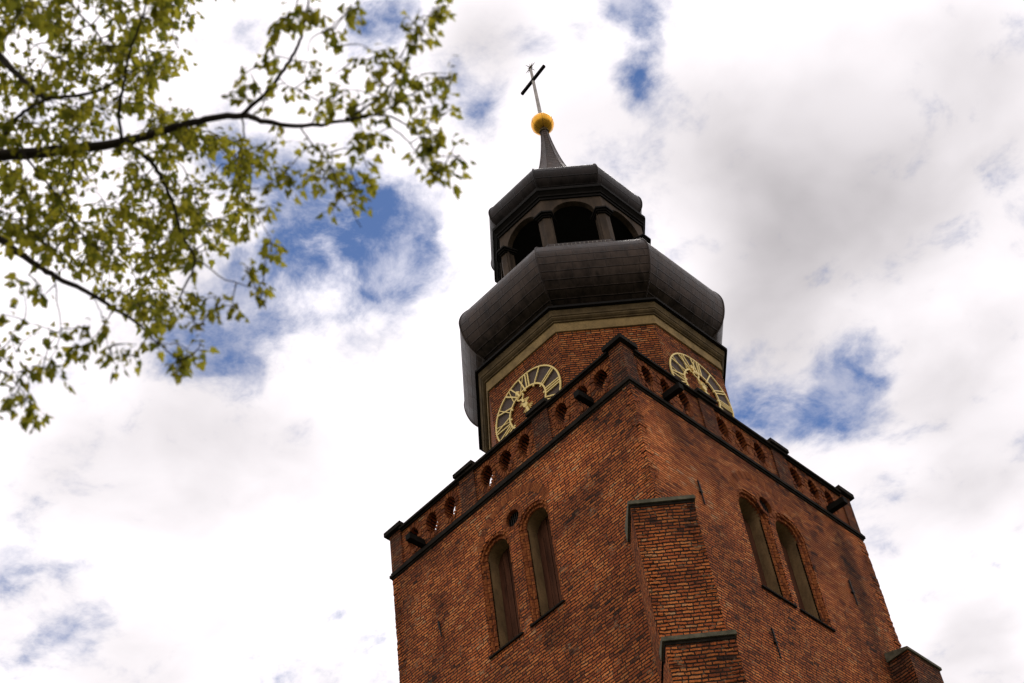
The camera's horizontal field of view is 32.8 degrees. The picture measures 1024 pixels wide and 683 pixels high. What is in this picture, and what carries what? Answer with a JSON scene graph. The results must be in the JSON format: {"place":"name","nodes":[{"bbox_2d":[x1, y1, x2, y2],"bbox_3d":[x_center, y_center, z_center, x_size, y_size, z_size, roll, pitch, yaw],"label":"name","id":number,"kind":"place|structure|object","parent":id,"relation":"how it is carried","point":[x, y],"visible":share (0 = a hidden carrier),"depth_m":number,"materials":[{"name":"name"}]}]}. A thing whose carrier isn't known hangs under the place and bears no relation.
{"place":"outdoors","nodes":[
{"label":"outdoors","id":0,"kind":"place"},
{"bbox_2d":[0,0,476,433],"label":"tree","id":1,"kind":"object","parent":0,"point":[74,150],"visible":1,"depth_m":7.01,"materials":[{"name":"green plant"}]},
{"bbox_2d":[0,0,1023,682],"label":"sky","id":2,"kind":"structure","parent":0,"point":[846,176],"materials":[{"name":"white"}]},
{"bbox_2d":[384,62,943,682],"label":"church tower","id":3,"kind":"structure","parent":0,"point":[644,506],"depth_m":49.16,"materials":[{"name":"brick"}]},
{"bbox_2d":[480,531,523,659],"bbox_3d":[-0.157,6.939,48.006,0.640,4.127,1.310,33,-62,-30],"label":"window","id":4,"kind":"structure","parent":3,"relation":"in","point":[503,589],"depth_m":48.33,"materials":[{"name":"paint"}]},
{"bbox_2d":[519,500,564,627],"bbox_3d":[0.929,5.983,47.346,0.640,4.119,1.280,33,-62,-30],"label":"window","id":5,"kind":"structure","parent":3,"relation":"in","point":[544,564],"depth_m":47.68,"materials":[{"name":"paint"}]},
{"bbox_2d":[737,489,797,607],"bbox_3d":[6.704,5.683,47.791,1.410,4.013,0.640,33,-62,-30],"label":"window","id":6,"kind":"structure","parent":3,"relation":"in","point":[772,583],"depth_m":48.27,"materials":[{"name":"paint"}]},
{"bbox_2d":[773,513,835,632],"bbox_3d":[7.860,6.439,48.599,1.460,4.043,0.640,33,-62,-30],"label":"window","id":7,"kind":"structure","parent":3,"relation":"in","point":[791,549],"depth_m":49.11,"materials":[{"name":"paint"}]}
]}

